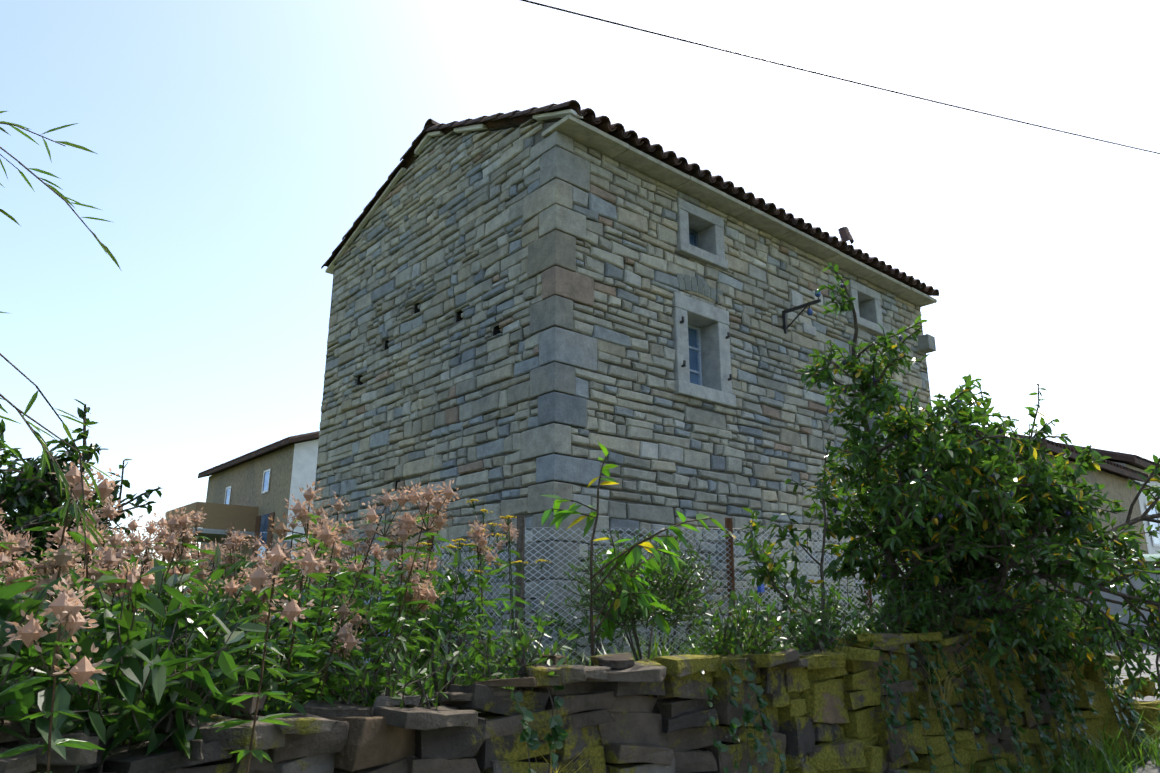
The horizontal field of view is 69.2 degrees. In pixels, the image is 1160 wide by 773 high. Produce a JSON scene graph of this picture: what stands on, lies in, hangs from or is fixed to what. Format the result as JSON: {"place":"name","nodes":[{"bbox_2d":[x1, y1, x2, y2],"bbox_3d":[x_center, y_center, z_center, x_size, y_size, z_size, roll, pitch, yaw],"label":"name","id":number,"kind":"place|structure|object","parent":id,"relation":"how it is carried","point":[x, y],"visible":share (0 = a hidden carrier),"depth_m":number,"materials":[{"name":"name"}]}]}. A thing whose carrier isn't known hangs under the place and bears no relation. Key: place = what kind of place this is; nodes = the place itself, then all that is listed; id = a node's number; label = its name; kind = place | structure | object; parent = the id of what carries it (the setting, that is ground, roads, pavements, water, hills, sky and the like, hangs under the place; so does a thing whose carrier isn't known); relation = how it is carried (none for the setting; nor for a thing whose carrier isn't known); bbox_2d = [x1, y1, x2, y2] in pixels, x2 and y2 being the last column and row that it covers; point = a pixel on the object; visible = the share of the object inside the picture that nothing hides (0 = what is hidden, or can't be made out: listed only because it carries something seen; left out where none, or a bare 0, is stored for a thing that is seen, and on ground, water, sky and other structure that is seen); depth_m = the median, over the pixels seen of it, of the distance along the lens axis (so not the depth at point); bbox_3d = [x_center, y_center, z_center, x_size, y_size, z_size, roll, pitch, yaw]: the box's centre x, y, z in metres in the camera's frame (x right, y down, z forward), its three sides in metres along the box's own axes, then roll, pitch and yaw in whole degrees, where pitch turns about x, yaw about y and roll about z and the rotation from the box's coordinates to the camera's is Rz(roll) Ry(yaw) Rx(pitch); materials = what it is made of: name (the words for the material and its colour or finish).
{"place":"outdoors","nodes":[
{"label":"outdoors","id":0,"kind":"place"},
{"bbox_2d":[0,111,120,575],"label":"willow","id":1,"kind":"object","parent":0,"point":[58,472],"depth_m":2.42,"materials":[{"name":"green plant"}]},
{"bbox_2d":[272,541,290,621],"bbox_3d":[-4.136,2.937,11.576,0.120,1.600,0.120,13,-21,-39],"label":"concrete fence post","id":2,"kind":"object","parent":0,"point":[288,543],"visible":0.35,"depth_m":11.73,"materials":[{"name":"grey concrete"}]},
{"bbox_2d":[353,596,394,662],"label":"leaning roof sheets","id":3,"kind":"object","parent":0,"point":[371,628],"depth_m":8.04,"materials":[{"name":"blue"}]},
{"bbox_2d":[0,0,1159,568],"label":"sky","id":4,"kind":"structure","parent":0,"point":[237,144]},
{"bbox_2d":[101,569,1139,757],"bbox_3d":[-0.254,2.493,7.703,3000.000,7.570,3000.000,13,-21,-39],"label":"ground sheet","id":5,"kind":"object","parent":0,"point":[439,685],"depth_m":7.83,"materials":[{"name":"green"}]},
{"bbox_2d":[0,399,162,609],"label":"tree","id":6,"kind":"object","parent":5,"relation":"on","point":[27,501],"depth_m":7.43,"materials":[{"name":"green plant"}]},
{"bbox_2d":[162,502,258,573],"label":"balcony","id":7,"kind":"structure","parent":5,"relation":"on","point":[224,516],"depth_m":30.48,"materials":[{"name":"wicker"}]},
{"bbox_2d":[199,439,318,579],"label":"house walls","id":8,"kind":"structure","parent":5,"relation":"on","point":[293,467],"depth_m":30.58,"materials":[{"name":"beige paint"}]},
{"bbox_2d":[224,468,274,557],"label":"house openings","id":9,"kind":"object","parent":8,"relation":"in","point":[264,526],"visible":0.73,"depth_m":30.59,"materials":[{"name":"glass"}]},
{"bbox_2d":[198,431,319,477],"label":"house roof","id":10,"kind":"structure","parent":8,"relation":"on","point":[270,448],"depth_m":31.40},
{"bbox_2d":[0,487,550,772],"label":"agrimony","id":11,"kind":"object","parent":5,"relation":"on","point":[21,697],"depth_m":2.98,"materials":[{"name":"green plant"}]},
{"bbox_2d":[0,454,518,686],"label":"pink flowers","id":12,"kind":"object","parent":11,"relation":"attached to","point":[64,604],"visible":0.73,"depth_m":3.54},
{"bbox_2d":[394,501,548,692],"bbox_3d":[-0.661,1.300,5.107,0.864,1.275,0.713,13,-21,-39],"label":"fennel","id":13,"kind":"object","parent":5,"relation":"on","point":[497,540],"depth_m":5.16,"materials":[{"name":"green plant"}]},
{"bbox_2d":[399,499,550,572],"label":"fennel umbels","id":14,"kind":"object","parent":13,"relation":"attached to","point":[498,534],"visible":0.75,"depth_m":5.21,"materials":[{"name":"yellow plant"}]},
{"bbox_2d":[515,515,524,672],"bbox_3d":[-0.485,1.739,6.812,0.088,1.352,0.358,0,-16,1],"label":"wooden fence post","id":15,"kind":"object","parent":5,"relation":"on","point":[520,548],"visible":0.4,"depth_m":6.76,"materials":[{"name":"wood"}]},
{"bbox_2d":[0,613,1159,772],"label":"dry stone wall","id":16,"kind":"structure","parent":5,"relation":"on","point":[627,713],"depth_m":4.40,"materials":[{"name":"grey stone"}]},
{"bbox_2d":[70,598,1159,772],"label":"grass tufts","id":17,"kind":"object","parent":5,"relation":"on","point":[1107,765],"visible":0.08,"depth_m":5.86,"materials":[{"name":"green plant"}]},
{"bbox_2d":[307,119,930,661],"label":"house stones","id":18,"kind":"object","parent":5,"relation":"on","point":[455,189],"visible":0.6,"depth_m":10.14,"materials":[{"name":"grey stone"}]},
{"bbox_2d":[325,109,582,273],"bbox_3d":[-2.011,-2.879,11.390,0.170,1.224,6.030,13,-21,-39],"label":"roof edge","id":19,"kind":"object","parent":18,"relation":"on","point":[427,138],"visible":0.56,"depth_m":11.68,"materials":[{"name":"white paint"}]},
{"bbox_2d":[321,100,938,295],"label":"roof tiles","id":20,"kind":"object","parent":18,"relation":"on","point":[629,137],"visible":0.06,"depth_m":10.93,"materials":[{"name":"brown tile"}]},
{"bbox_2d":[675,273,722,304],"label":"stone lintel arch","id":21,"kind":"structure","parent":18,"relation":"attached to","point":[707,291],"depth_m":10.28,"materials":[{"name":"stone"}]},
{"bbox_2d":[542,114,936,306],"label":"eave cornice slabs","id":22,"kind":"structure","parent":18,"relation":"on","point":[587,135],"depth_m":10.79,"materials":[{"name":"stone"}]},
{"bbox_2d":[680,296,820,380],"bbox_3d":[2.135,-0.708,10.403,2.136,1.302,0.650,13,-21,-39],"label":"bracket and pintles","id":23,"kind":"object","parent":18,"relation":"attached to","point":[804,307],"visible":0.92,"depth_m":11.18,"materials":[{"name":"metal"}]},
{"bbox_2d":[807,289,820,315],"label":"insulators","id":24,"kind":"object","parent":23,"relation":"attached to","point":[809,311],"visible":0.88,"depth_m":11.04,"materials":[{"name":"blue glass"}]},
{"bbox_2d":[671,198,892,447],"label":"stone window frames","id":25,"kind":"structure","parent":18,"relation":"attached to","point":[711,322],"depth_m":10.36,"materials":[{"name":"grey stone"}]},
{"bbox_2d":[689,229,697,246],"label":"dark window casements","id":26,"kind":"object","parent":25,"relation":"in","point":[694,233],"depth_m":10.92,"materials":[{"name":"wood"}]},
{"bbox_2d":[688,324,701,385],"bbox_3d":[1.287,-0.353,10.302,0.560,0.900,0.055,13,-21,-39],"label":"window frame","id":27,"kind":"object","parent":25,"relation":"in","point":[698,350],"depth_m":10.46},
{"bbox_2d":[688,233,698,384],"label":"window glass panes","id":28,"kind":"object","parent":27,"relation":"in","point":[692,340],"depth_m":10.44,"materials":[{"name":"glass"}]},
{"bbox_2d":[789,290,935,352],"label":"corbel wall plates","id":29,"kind":"object","parent":18,"relation":"attached to","point":[926,343],"depth_m":11.81,"materials":[{"name":"stone"}]},
{"bbox_2d":[307,118,931,659],"bbox_3d":[0.938,1.172,12.974,7.980,8.035,5.530,13,-21,-39],"label":"mortar","id":30,"kind":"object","parent":5,"relation":"on","point":[547,124],"visible":0.06,"depth_m":9.78,"materials":[{"name":"grey concrete"}]},
{"bbox_2d":[515,131,599,659],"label":"corner quoins","id":31,"kind":"object","parent":30,"relation":"attached to","point":[562,409],"visible":0.65,"depth_m":8.58,"materials":[{"name":"grey stone"}]},
{"bbox_2d":[539,441,726,665],"bbox_3d":[0.383,1.128,5.096,0.615,1.565,1.161,28,-32,-58],"label":"cherry sapling","id":32,"kind":"object","parent":5,"relation":"on","point":[635,555],"depth_m":5.02,"materials":[{"name":"green plant"}]},
{"bbox_2d":[302,528,1019,670],"bbox_3d":[1.095,2.274,9.194,10.294,1.388,5.085,0,-16,-1],"label":"chain link fence","id":33,"kind":"object","parent":5,"relation":"on","point":[642,575],"visible":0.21,"depth_m":7.35,"materials":[{"name":"grey metal"}]},
{"bbox_2d":[341,527,1017,667],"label":"fence tension wires","id":34,"kind":"object","parent":5,"relation":"on","point":[590,594],"visible":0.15,"depth_m":7.65,"materials":[{"name":"grey metal"}]},
{"bbox_2d":[757,584,764,591],"bbox_3d":[1.716,1.910,7.972,0.060,0.080,0.040,13,-21,-39],"label":"blue tag on fence","id":35,"kind":"object","parent":34,"relation":"attached to","point":[761,589],"visible":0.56,"depth_m":7.95,"materials":[{"name":"blue plastic"}]},
{"bbox_2d":[362,518,1020,659],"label":"steel fence posts","id":36,"kind":"object","parent":5,"relation":"on","point":[728,522],"visible":0.02,"depth_m":7.92,"materials":[{"name":"grey metal"}]},
{"bbox_2d":[299,526,1126,709],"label":"weeds","id":37,"kind":"object","parent":5,"relation":"on","point":[511,643],"depth_m":5.24,"materials":[{"name":"green plant"}]},
{"bbox_2d":[722,438,848,646],"bbox_3d":[1.511,1.281,5.846,0.857,1.747,0.951,13,-21,-39],"label":"shrub","id":38,"kind":"object","parent":5,"relation":"on","point":[770,566],"depth_m":5.77,"materials":[{"name":"green plant"}]},
{"bbox_2d":[795,263,1159,734],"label":"plum tree","id":39,"kind":"object","parent":5,"relation":"on","point":[957,438],"depth_m":5.86,"materials":[{"name":"green plant"}]},
{"bbox_2d":[833,283,1159,652],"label":"plum tree fruit","id":40,"kind":"object","parent":39,"relation":"attached to","point":[940,515],"visible":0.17,"depth_m":5.86,"materials":[{"name":"blue food"}]},
{"bbox_2d":[965,442,1148,608],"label":"barn walls","id":41,"kind":"structure","parent":5,"relation":"on","point":[1115,488],"depth_m":20.43,"materials":[{"name":"beige paint"}]},
{"bbox_2d":[937,420,1149,482],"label":"barn roof","id":42,"kind":"structure","parent":41,"relation":"on","point":[1113,468],"depth_m":19.61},
{"bbox_2d":[1111,461,1159,553],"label":"white house walls","id":43,"kind":"structure","parent":5,"relation":"on","point":[1152,549],"depth_m":22.29,"materials":[{"name":"white paint"}]},
{"bbox_2d":[1059,443,1159,475],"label":"roof","id":44,"kind":"structure","parent":43,"relation":"on","point":[1139,462],"depth_m":22.22,"materials":[{"name":"brown tile"}]},
{"bbox_2d":[1145,502,1159,546],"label":"white house openings","id":45,"kind":"object","parent":43,"relation":"in","point":[1156,541],"visible":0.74,"depth_m":22.51,"materials":[{"name":"glass"}]},
{"bbox_2d":[511,629,1155,772],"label":"ivy wall","id":46,"kind":"structure","parent":0,"point":[529,735],"depth_m":5.57,"materials":[{"name":"green plant"}]},
{"bbox_2d":[520,0,1159,153],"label":"overhead cable","id":47,"kind":"object","parent":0,"point":[544,5],"visible":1,"depth_m":10.85,"materials":[{"name":"black plastic"}]},
{"bbox_2d":[1100,630,1159,772],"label":"road","id":48,"kind":"structure","parent":0,"point":[1152,768],"depth_m":9.81,"materials":[{"name":"grey asphalt"}]},
{"bbox_2d":[1125,630,1157,637],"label":"bin wheels","id":49,"kind":"object","parent":48,"relation":"on","point":[1130,632],"visible":0.12,"depth_m":13.61,"materials":[{"name":"black rubber"}]},
{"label":"bin wheels","id":50,"kind":"object","parent":48,"relation":"on","visible":0},
{"bbox_2d":[1058,568,1159,629],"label":"bin body","id":51,"kind":"object","parent":50,"relation":"on","point":[1138,583],"visible":0.15,"depth_m":12.85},
{"bbox_2d":[1060,558,1158,569],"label":"bin lid","id":52,"kind":"object","parent":51,"relation":"on","point":[1149,559],"visible":0.05,"depth_m":13.10,"materials":[{"name":"white plastic"}]},
{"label":"bin body","id":53,"kind":"object","parent":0,"visible":0},
{"bbox_2d":[1115,554,1159,557],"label":"bin lid","id":54,"kind":"object","parent":53,"relation":"on","point":[1151,555],"visible":0.09,"depth_m":13.33,"materials":[{"name":"white plastic"}]}
]}

